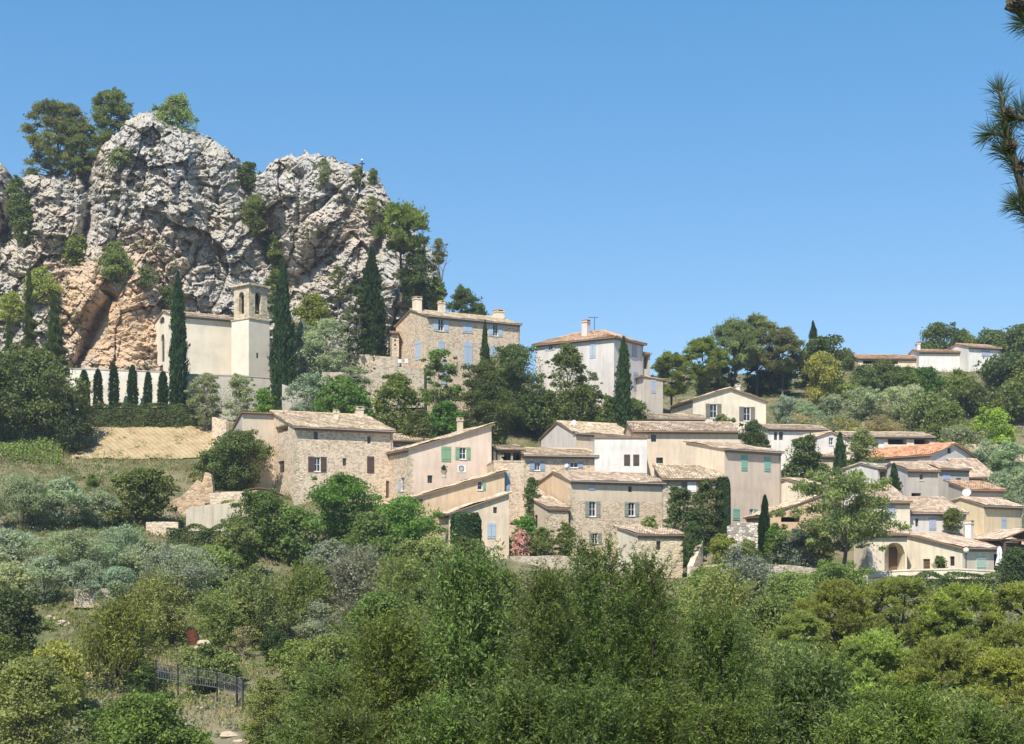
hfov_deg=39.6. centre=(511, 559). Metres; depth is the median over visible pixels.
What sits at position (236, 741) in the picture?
boulder
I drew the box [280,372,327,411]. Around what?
olive tree
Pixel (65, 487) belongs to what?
olive tree
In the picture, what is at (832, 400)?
olive tree
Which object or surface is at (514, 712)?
almond tree
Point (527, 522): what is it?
shrub
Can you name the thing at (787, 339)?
pine tree
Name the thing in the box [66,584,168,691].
slender tree
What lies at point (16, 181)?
shrub
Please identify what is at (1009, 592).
pine tree
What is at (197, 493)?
ruined wall
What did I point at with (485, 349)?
cypress tree
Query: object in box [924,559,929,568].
door
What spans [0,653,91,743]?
shrub
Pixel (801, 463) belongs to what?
shrub
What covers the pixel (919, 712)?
almond tree
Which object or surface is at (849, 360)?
oak tree
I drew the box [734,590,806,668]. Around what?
leafy tree
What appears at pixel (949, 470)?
lavender shuttered house
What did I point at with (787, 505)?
ochre pergola house
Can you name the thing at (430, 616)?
almond tree
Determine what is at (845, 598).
pine tree
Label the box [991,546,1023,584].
shrub
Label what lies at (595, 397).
shrub
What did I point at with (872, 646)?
pine tree
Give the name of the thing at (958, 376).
shrub
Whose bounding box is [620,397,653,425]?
shrub
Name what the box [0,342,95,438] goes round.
oak tree
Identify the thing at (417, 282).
tree
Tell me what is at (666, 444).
long house
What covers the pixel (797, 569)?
stone wall
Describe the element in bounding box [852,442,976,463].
orange roofed house
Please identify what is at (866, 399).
olive tree
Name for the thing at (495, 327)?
window
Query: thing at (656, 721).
almond tree
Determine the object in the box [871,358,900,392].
oak tree
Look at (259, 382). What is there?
retaining wall
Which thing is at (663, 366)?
pine tree
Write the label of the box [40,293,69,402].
conifer tree
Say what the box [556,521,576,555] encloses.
shrub
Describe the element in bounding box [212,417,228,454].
stone wall
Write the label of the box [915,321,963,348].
oak tree
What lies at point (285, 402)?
retaining wall
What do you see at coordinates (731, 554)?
shrub
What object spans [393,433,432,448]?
house
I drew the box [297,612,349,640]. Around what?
shrub
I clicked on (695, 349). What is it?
pine tree
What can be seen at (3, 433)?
oak tree
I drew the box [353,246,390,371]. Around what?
cypress tree
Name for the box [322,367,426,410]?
stone terrace wall
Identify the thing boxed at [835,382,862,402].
shrub
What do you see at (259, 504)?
shrub
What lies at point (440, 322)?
window
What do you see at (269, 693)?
shrub
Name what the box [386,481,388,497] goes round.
door
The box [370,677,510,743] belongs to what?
almond tree
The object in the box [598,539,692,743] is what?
almond tree
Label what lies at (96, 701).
grey scrub
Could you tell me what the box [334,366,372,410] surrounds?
olive tree
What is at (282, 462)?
window
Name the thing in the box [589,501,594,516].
window
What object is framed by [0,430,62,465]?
vine leaves
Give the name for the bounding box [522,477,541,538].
shrub
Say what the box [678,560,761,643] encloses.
slender tree
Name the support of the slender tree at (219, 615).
on the hillside ground at (524, 439)
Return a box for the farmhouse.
[231,406,395,504]
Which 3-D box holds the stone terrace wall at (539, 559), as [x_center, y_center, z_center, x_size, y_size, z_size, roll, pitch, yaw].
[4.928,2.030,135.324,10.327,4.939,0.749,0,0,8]
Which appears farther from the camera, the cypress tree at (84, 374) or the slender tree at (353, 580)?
the cypress tree at (84, 374)
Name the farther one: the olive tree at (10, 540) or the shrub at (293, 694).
the olive tree at (10, 540)
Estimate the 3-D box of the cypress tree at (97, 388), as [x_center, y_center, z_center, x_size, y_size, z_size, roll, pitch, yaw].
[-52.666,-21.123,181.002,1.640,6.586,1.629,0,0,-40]
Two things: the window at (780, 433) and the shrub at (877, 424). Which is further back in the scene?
the shrub at (877, 424)
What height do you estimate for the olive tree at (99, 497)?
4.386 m
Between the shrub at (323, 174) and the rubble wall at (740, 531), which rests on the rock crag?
the shrub at (323, 174)
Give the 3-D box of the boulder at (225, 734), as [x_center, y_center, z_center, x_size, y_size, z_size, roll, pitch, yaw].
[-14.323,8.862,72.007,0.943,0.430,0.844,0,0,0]
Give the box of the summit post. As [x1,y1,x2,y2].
[359,159,364,176]
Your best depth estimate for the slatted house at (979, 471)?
170.39 m
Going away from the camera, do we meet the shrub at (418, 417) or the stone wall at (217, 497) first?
the stone wall at (217, 497)
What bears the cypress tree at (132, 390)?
on the hillside ground at (524, 439)
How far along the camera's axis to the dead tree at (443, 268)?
198.96 m
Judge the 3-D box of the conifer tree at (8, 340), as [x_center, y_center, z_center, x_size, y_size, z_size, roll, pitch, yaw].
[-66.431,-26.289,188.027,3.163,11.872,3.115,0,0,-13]
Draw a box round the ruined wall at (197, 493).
[168,472,214,515]
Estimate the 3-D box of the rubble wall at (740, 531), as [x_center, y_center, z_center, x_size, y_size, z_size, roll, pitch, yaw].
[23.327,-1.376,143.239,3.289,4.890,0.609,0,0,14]
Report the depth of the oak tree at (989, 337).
249.12 m
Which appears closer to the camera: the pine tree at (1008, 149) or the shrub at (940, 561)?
the pine tree at (1008, 149)
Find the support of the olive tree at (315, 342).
on the hillside ground at (524, 439)
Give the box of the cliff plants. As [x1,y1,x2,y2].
[0,127,397,367]
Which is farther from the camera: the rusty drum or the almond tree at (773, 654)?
the rusty drum
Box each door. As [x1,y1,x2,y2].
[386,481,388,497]
[876,439,883,446]
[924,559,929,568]
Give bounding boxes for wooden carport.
[972,528,1023,570]
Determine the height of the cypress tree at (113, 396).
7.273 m
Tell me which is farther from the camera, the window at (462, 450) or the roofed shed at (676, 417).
the roofed shed at (676, 417)
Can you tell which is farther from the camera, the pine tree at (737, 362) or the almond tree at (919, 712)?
the pine tree at (737, 362)
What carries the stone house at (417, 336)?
on the hillside ground at (524, 439)
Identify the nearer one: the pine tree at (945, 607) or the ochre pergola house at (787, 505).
the pine tree at (945, 607)
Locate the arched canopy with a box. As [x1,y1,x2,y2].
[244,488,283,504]
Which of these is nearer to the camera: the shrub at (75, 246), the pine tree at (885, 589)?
the pine tree at (885, 589)
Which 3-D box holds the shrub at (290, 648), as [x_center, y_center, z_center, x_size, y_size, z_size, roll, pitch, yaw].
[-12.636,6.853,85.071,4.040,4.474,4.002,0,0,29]
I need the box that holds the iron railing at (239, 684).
[155,660,243,712]
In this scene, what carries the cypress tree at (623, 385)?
on the hillside ground at (524, 439)
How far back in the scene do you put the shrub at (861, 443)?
175.29 m
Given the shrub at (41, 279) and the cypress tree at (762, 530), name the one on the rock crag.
the shrub at (41, 279)
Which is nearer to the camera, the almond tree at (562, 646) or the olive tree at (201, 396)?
the almond tree at (562, 646)
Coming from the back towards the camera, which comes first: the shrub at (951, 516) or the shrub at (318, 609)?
the shrub at (951, 516)
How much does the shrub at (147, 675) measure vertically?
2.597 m
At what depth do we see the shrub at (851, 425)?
197.63 m
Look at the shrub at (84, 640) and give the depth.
95.83 m
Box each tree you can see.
[0,317,14,377]
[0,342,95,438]
[0,351,30,442]
[0,473,63,527]
[0,527,48,571]
[0,558,34,603]
[17,98,91,177]
[17,553,75,603]
[18,527,110,585]
[19,271,38,398]
[39,474,95,524]
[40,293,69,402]
[43,394,99,451]
[58,560,109,598]
[63,122,104,190]
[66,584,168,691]
[72,521,151,575]
[75,490,122,525]
[78,369,91,415]
[89,87,133,143]
[92,368,103,407]
[107,364,119,405]
[109,466,180,521]
[125,364,139,407]
[127,564,193,645]
[131,543,229,598]
[143,371,152,407]
[157,371,168,407]
[165,270,190,407]
[177,586,247,648]
[184,372,228,430]
[214,560,294,643]
[218,373,255,429]
[241,649,380,743]
[267,260,298,409]
[268,551,356,637]
[278,632,369,729]
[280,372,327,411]
[292,320,315,384]
[292,687,396,743]
[298,317,359,388]
[303,595,470,743]
[304,470,385,538]
[310,375,379,419]
[317,540,394,623]
[326,589,418,672]
[328,263,346,302]
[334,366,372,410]
[335,282,375,368]
[338,512,395,550]
[344,600,467,731]
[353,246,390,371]
[360,549,433,626]
[363,494,448,543]
[368,197,431,301]
[368,371,431,432]
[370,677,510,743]
[395,247,437,304]
[398,528,550,743]
[398,575,475,636]
[406,551,470,625]
[418,348,465,415]
[439,255,450,280]
[445,283,489,315]
[447,664,584,743]
[450,512,481,550]
[451,358,522,461]
[466,567,536,665]
[479,320,492,413]
[488,553,602,738]
[490,343,549,432]
[510,607,611,683]
[514,571,613,660]
[517,390,565,435]
[519,663,654,743]
[533,523,654,740]
[542,342,597,429]
[591,580,685,657]
[596,606,693,694]
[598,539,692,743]
[602,669,709,743]
[610,335,634,427]
[645,588,797,743]
[650,349,697,413]
[658,611,778,737]
[663,563,739,636]
[675,679,795,743]
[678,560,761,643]
[681,334,727,394]
[690,362,739,396]
[708,314,761,387]
[715,475,730,551]
[720,551,784,619]
[734,312,780,395]
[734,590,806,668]
[742,355,797,397]
[744,632,866,743]
[752,569,816,646]
[756,634,893,743]
[757,511,767,562]
[758,326,806,394]
[759,608,838,690]
[760,494,769,562]
[767,393,802,423]
[768,466,911,564]
[782,576,898,699]
[791,332,849,387]
[791,399,822,425]
[791,692,911,743]
[799,350,846,413]
[806,320,817,343]
[813,391,857,431]
[824,676,984,743]
[831,626,937,716]
[833,432,847,477]
[835,347,855,371]
[843,386,887,417]
[850,574,953,686]
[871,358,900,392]
[879,386,918,420]
[888,635,1012,727]
[889,462,902,493]
[903,383,924,404]
[903,682,1015,742]
[909,581,1014,689]
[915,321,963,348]
[933,683,1023,743]
[936,423,990,451]
[949,328,980,343]
[952,643,1023,743]
[962,406,1019,464]
[967,439,1005,471]
[968,0,1023,231]
[968,580,1023,689]
[974,327,1013,353]
[983,468,1023,499]
[985,438,1023,499]
[998,323,1023,352]
[1004,471,1023,527]
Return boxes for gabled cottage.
[438,491,511,559]
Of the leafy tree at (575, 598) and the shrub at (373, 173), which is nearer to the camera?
the leafy tree at (575, 598)
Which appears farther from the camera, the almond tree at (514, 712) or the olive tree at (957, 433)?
the olive tree at (957, 433)
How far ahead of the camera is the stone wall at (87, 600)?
107.00 m
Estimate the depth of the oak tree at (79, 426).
169.06 m
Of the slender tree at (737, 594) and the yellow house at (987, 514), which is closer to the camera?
the slender tree at (737, 594)
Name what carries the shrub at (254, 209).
on the rock crag
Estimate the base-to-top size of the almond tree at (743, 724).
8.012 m
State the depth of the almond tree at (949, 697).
37.62 m
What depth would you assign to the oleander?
139.14 m
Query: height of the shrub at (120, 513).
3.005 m
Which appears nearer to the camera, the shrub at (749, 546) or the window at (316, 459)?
the shrub at (749, 546)
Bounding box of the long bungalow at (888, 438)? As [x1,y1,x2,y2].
[834,431,935,459]
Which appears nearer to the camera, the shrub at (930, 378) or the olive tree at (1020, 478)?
the olive tree at (1020, 478)
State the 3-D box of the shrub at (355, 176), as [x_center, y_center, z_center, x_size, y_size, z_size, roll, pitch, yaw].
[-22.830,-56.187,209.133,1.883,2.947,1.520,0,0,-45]
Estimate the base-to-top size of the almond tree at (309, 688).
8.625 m
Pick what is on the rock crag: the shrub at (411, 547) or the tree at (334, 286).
the tree at (334, 286)
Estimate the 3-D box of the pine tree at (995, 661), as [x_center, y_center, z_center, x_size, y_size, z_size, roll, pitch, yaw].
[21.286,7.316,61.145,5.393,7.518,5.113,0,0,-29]
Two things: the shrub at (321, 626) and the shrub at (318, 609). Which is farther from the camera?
the shrub at (318, 609)
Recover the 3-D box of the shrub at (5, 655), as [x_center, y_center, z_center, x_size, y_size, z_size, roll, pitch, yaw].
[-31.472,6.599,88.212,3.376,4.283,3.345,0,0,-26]
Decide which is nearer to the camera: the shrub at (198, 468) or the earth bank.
the shrub at (198, 468)
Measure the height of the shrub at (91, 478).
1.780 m
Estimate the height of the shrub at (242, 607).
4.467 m
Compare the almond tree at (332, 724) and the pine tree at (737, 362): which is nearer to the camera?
the almond tree at (332, 724)
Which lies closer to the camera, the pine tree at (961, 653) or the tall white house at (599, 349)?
the pine tree at (961, 653)
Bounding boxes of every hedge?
[80,402,198,427]
[166,523,224,547]
[897,571,1000,591]
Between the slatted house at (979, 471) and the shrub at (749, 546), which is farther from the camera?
the slatted house at (979, 471)
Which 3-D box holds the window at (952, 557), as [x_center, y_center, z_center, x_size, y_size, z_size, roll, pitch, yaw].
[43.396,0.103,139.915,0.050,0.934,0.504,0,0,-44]
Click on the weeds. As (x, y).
(184, 647)
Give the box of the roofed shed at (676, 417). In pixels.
[643,413,706,420]
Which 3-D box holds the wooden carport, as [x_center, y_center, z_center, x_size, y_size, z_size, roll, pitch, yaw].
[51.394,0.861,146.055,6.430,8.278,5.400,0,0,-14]
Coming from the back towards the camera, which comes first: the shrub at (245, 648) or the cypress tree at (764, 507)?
the cypress tree at (764, 507)
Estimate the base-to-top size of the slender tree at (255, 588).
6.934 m
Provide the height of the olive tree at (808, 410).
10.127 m
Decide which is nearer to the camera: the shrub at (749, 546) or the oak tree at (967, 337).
the shrub at (749, 546)
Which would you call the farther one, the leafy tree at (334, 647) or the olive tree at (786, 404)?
the olive tree at (786, 404)
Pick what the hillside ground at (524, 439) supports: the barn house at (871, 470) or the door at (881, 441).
the barn house at (871, 470)
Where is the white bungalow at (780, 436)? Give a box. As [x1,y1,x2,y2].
[760,424,829,469]
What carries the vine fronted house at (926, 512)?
on the hillside ground at (524, 439)
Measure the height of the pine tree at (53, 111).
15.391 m
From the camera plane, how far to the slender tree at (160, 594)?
100.38 m
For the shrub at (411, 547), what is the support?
on the hillside ground at (524, 439)
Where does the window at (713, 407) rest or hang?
in the grey shuttered house at (737, 404)
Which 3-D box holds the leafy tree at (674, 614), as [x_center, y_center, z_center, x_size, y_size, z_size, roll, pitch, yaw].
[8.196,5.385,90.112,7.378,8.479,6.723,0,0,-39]
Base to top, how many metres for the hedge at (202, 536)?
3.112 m
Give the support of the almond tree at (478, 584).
on the hillside ground at (524, 439)
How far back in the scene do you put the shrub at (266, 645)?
95.54 m
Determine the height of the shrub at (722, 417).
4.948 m
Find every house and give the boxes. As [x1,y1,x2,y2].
[386,417,494,503]
[387,296,522,425]
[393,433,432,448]
[405,469,507,536]
[492,444,598,487]
[523,470,666,557]
[531,317,665,415]
[539,420,739,476]
[590,435,647,472]
[652,439,784,536]
[669,384,768,443]
[743,494,824,558]
[781,477,820,502]
[791,430,847,477]
[839,461,887,506]
[850,342,1001,371]
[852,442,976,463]
[854,482,912,530]
[854,520,1023,571]
[880,461,940,496]
[909,496,968,534]
[916,460,971,499]
[945,480,1006,500]
[946,458,993,482]
[950,496,1023,538]
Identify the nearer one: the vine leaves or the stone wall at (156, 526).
the stone wall at (156, 526)
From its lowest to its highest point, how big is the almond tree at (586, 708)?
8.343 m
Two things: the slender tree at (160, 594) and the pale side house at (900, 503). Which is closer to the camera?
the slender tree at (160, 594)
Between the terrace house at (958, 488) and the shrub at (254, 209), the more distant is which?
the shrub at (254, 209)
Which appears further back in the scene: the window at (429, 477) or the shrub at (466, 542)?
the window at (429, 477)
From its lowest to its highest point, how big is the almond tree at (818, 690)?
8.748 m
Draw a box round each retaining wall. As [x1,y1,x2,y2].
[185,374,271,422]
[282,384,311,410]
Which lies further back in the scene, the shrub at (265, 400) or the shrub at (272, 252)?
the shrub at (272, 252)
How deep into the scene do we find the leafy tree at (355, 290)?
187.34 m
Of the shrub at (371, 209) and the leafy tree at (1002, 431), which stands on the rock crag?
the shrub at (371, 209)
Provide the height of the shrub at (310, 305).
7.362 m
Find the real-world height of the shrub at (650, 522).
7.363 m
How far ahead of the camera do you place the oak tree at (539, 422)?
184.88 m
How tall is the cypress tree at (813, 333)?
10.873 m
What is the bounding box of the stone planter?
[441,465,447,477]
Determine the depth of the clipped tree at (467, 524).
135.45 m
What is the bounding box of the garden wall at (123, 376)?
[70,368,170,409]
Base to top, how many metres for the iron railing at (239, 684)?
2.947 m
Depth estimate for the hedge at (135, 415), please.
177.07 m
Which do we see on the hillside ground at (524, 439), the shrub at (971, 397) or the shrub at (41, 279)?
the shrub at (971, 397)
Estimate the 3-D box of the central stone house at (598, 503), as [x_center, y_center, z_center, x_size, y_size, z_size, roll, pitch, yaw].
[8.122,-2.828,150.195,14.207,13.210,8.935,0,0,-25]
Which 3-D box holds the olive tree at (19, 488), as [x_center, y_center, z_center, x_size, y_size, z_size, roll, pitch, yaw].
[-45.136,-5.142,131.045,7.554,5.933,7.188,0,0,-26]
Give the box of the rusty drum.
[186,629,199,644]
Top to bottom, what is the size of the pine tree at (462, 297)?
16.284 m
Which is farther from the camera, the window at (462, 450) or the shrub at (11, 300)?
the shrub at (11, 300)
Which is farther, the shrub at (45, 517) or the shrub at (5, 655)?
the shrub at (45, 517)
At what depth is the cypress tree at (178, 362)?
179.92 m
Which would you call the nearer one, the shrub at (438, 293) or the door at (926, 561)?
the door at (926, 561)
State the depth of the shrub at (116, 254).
196.56 m
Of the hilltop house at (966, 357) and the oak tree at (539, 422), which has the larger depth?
the hilltop house at (966, 357)
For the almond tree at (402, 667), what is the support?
on the hillside ground at (524, 439)
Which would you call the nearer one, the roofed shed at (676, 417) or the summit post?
the roofed shed at (676, 417)
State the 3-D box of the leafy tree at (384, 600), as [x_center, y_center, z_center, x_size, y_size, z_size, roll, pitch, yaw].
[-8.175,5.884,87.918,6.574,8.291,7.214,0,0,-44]
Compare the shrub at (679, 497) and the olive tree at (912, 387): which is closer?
the shrub at (679, 497)
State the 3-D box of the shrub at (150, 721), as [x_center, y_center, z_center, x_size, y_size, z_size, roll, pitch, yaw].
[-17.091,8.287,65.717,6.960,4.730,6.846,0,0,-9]
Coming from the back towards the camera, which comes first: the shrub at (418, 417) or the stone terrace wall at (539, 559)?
the shrub at (418, 417)
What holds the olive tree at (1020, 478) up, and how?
on the hillside ground at (524, 439)
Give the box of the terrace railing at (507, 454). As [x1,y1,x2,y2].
[501,450,522,460]
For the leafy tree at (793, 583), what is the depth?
97.23 m
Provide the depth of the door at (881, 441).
190.65 m
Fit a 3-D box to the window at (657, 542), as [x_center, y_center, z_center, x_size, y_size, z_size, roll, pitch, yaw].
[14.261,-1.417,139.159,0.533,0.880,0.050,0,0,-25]
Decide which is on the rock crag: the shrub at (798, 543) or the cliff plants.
the cliff plants
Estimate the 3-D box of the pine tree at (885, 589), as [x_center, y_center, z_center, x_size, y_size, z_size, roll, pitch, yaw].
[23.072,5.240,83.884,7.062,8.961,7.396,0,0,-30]
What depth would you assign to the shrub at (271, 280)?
197.46 m
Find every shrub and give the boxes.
[0,291,25,329]
[0,588,51,655]
[0,632,32,687]
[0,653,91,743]
[3,174,31,247]
[9,208,35,247]
[17,486,69,524]
[20,265,63,309]
[31,640,94,715]
[61,234,87,265]
[69,620,104,652]
[72,689,214,743]
[83,474,97,486]
[88,566,141,605]
[92,500,132,523]
[95,240,134,289]
[106,146,135,173]
[118,537,175,582]
[121,661,167,693]
[137,266,158,293]
[150,93,199,134]
[155,285,188,309]
[179,641,246,691]
[187,447,233,487]
[192,543,242,597]
[196,427,275,490]
[203,519,258,575]
[213,598,273,647]
[217,488,289,554]
[217,498,244,518]
[223,625,259,657]
[224,528,266,571]
[233,676,296,743]
[236,161,261,195]
[238,194,269,246]
[249,387,280,412]
[254,624,293,661]
[258,504,326,565]
[261,228,287,270]
[263,267,290,322]
[263,638,305,695]
[272,688,311,743]
[291,292,333,332]
[292,597,345,639]
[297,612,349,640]
[301,537,370,589]
[316,158,331,184]
[330,637,380,670]
[351,168,362,184]
[361,534,409,576]
[362,195,380,218]
[367,168,378,184]
[377,538,432,586]
[379,204,391,224]
[398,409,441,442]
[414,534,458,579]
[421,400,465,437]
[426,276,447,310]
[430,238,447,264]
[444,535,494,569]
[509,515,538,554]
[515,527,531,555]
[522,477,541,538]
[527,526,562,555]
[553,385,605,421]
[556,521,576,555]
[582,371,602,420]
[592,393,620,425]
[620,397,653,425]
[640,515,657,529]
[662,484,709,563]
[679,521,706,574]
[686,477,726,549]
[703,532,738,564]
[713,414,736,424]
[722,546,746,563]
[731,538,764,562]
[738,419,770,447]
[763,523,780,563]
[764,531,798,564]
[777,527,818,567]
[781,432,830,497]
[789,412,822,424]
[796,558,876,592]
[803,530,839,567]
[822,411,862,430]
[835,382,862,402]
[845,428,885,465]
[849,363,883,393]
[859,414,908,431]
[881,365,921,395]
[896,389,963,432]
[909,366,948,392]
[924,380,995,415]
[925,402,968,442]
[931,555,948,568]
[941,366,976,394]
[942,507,965,530]
[973,351,1023,386]
[982,380,1023,422]
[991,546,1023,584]
[1002,356,1023,386]
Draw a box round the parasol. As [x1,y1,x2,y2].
[995,546,1001,571]
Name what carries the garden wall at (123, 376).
on the hillside ground at (524, 439)
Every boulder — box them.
[56,620,69,625]
[197,640,209,644]
[220,731,237,738]
[232,739,248,743]
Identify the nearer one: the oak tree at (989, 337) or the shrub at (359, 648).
the shrub at (359, 648)
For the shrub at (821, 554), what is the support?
on the hillside ground at (524, 439)
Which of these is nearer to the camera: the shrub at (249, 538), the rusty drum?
the rusty drum
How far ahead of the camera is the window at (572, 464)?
161.11 m
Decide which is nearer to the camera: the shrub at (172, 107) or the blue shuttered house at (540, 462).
the blue shuttered house at (540, 462)
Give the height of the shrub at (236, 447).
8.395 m
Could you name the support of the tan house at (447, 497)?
on the hillside ground at (524, 439)
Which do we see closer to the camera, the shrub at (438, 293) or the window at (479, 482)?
the window at (479, 482)
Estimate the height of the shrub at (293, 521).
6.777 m
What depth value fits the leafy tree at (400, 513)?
136.55 m
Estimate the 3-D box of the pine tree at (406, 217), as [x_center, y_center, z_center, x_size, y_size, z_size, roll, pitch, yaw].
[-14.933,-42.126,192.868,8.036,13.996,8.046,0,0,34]
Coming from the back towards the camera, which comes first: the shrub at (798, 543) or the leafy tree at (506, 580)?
the shrub at (798, 543)
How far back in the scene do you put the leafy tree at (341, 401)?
165.73 m
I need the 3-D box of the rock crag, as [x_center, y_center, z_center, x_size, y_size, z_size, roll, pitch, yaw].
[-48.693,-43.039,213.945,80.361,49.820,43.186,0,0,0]
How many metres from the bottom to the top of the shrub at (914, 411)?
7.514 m
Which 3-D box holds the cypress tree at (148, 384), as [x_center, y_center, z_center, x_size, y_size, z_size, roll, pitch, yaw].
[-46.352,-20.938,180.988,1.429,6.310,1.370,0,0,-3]
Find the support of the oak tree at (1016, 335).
on the hillside ground at (524, 439)
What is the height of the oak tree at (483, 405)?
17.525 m
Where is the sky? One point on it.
(662, 172)
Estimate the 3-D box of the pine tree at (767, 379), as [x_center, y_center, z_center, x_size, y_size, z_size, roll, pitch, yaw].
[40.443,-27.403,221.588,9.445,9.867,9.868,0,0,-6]
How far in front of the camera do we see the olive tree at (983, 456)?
177.06 m
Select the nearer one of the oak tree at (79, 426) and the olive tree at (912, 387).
the oak tree at (79, 426)
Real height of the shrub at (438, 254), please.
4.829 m
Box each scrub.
[0,367,1020,743]
[0,381,1023,743]
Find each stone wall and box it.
[74,588,111,609]
[146,522,178,536]
[210,490,259,516]
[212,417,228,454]
[690,562,867,583]
[930,442,1023,461]
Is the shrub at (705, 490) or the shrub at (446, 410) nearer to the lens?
the shrub at (705, 490)
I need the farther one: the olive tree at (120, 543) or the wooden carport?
the wooden carport
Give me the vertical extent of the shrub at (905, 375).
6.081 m
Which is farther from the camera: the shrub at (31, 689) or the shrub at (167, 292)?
the shrub at (167, 292)
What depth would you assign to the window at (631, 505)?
148.19 m
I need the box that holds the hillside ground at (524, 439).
[0,371,1023,743]
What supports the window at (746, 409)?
in the grey shuttered house at (737, 404)
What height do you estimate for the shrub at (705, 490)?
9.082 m
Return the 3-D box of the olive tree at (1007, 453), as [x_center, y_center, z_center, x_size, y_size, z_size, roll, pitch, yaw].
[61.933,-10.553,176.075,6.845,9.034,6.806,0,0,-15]
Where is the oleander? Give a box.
[510,529,531,555]
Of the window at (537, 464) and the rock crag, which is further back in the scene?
the rock crag
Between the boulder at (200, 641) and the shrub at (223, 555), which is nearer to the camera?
the boulder at (200, 641)
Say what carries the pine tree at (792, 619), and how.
on the hillside ground at (524, 439)
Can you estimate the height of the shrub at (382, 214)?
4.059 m
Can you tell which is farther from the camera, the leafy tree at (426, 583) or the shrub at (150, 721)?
the leafy tree at (426, 583)
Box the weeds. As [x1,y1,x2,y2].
[0,369,1023,713]
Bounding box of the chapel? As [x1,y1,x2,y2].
[153,282,274,376]
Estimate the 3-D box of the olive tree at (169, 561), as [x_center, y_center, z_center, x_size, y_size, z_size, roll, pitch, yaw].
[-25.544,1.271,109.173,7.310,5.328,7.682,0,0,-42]
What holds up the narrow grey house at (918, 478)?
on the hillside ground at (524, 439)
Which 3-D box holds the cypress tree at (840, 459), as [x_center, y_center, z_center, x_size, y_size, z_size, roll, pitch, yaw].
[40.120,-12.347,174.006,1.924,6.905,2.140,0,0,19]
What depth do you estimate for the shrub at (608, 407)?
180.63 m
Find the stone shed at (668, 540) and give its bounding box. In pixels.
[614,524,685,577]
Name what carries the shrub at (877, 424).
on the hillside ground at (524, 439)
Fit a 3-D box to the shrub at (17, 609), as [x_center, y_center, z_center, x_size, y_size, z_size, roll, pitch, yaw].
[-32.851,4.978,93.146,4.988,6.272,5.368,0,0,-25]
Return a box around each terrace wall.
[186,500,239,532]
[291,352,398,374]
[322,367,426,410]
[510,555,617,569]
[865,568,999,582]
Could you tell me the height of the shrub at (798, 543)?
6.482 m
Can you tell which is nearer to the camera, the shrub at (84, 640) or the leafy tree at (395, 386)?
the shrub at (84, 640)
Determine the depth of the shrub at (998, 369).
220.24 m
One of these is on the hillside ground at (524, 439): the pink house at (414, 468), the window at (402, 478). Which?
the pink house at (414, 468)
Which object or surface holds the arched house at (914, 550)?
on the hillside ground at (524, 439)
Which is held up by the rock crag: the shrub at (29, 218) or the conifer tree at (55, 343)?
the shrub at (29, 218)
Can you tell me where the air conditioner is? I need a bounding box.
[457,465,465,472]
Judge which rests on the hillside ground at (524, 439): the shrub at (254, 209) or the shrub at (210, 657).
the shrub at (210, 657)
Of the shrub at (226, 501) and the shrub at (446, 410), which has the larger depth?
the shrub at (446, 410)
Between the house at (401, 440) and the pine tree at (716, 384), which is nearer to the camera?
the house at (401, 440)
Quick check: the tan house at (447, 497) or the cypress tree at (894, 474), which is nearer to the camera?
the tan house at (447, 497)
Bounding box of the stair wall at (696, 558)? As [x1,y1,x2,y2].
[687,541,702,576]
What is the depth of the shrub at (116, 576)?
106.43 m
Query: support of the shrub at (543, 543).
on the hillside ground at (524, 439)
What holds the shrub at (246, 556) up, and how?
on the hillside ground at (524, 439)
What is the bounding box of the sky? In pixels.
[0,0,1023,382]
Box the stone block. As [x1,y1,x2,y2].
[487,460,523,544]
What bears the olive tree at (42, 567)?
on the hillside ground at (524, 439)
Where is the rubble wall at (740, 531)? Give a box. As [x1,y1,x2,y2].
[727,522,757,548]
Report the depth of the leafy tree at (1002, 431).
189.07 m
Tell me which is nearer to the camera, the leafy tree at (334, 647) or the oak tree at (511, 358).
the leafy tree at (334, 647)
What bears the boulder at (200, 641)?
on the hillside ground at (524, 439)
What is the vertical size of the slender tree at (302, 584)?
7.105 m
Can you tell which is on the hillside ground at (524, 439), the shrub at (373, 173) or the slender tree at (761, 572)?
the slender tree at (761, 572)
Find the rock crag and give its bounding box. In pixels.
[0,111,440,385]
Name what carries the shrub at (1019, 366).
on the hillside ground at (524, 439)
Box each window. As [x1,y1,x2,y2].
[162,335,163,361]
[280,461,283,472]
[314,457,319,471]
[400,478,403,491]
[427,475,431,482]
[438,320,443,331]
[459,448,466,459]
[477,481,482,490]
[493,325,498,336]
[534,462,539,470]
[570,462,577,467]
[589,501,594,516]
[628,503,635,516]
[656,541,659,549]
[710,404,716,418]
[744,407,749,421]
[779,432,782,439]
[829,438,833,445]
[951,556,953,565]
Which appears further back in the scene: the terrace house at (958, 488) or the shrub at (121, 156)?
the shrub at (121, 156)
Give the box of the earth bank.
[72,424,214,458]
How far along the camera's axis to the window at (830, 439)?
180.99 m
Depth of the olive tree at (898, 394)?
206.98 m
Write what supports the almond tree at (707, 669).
on the hillside ground at (524, 439)

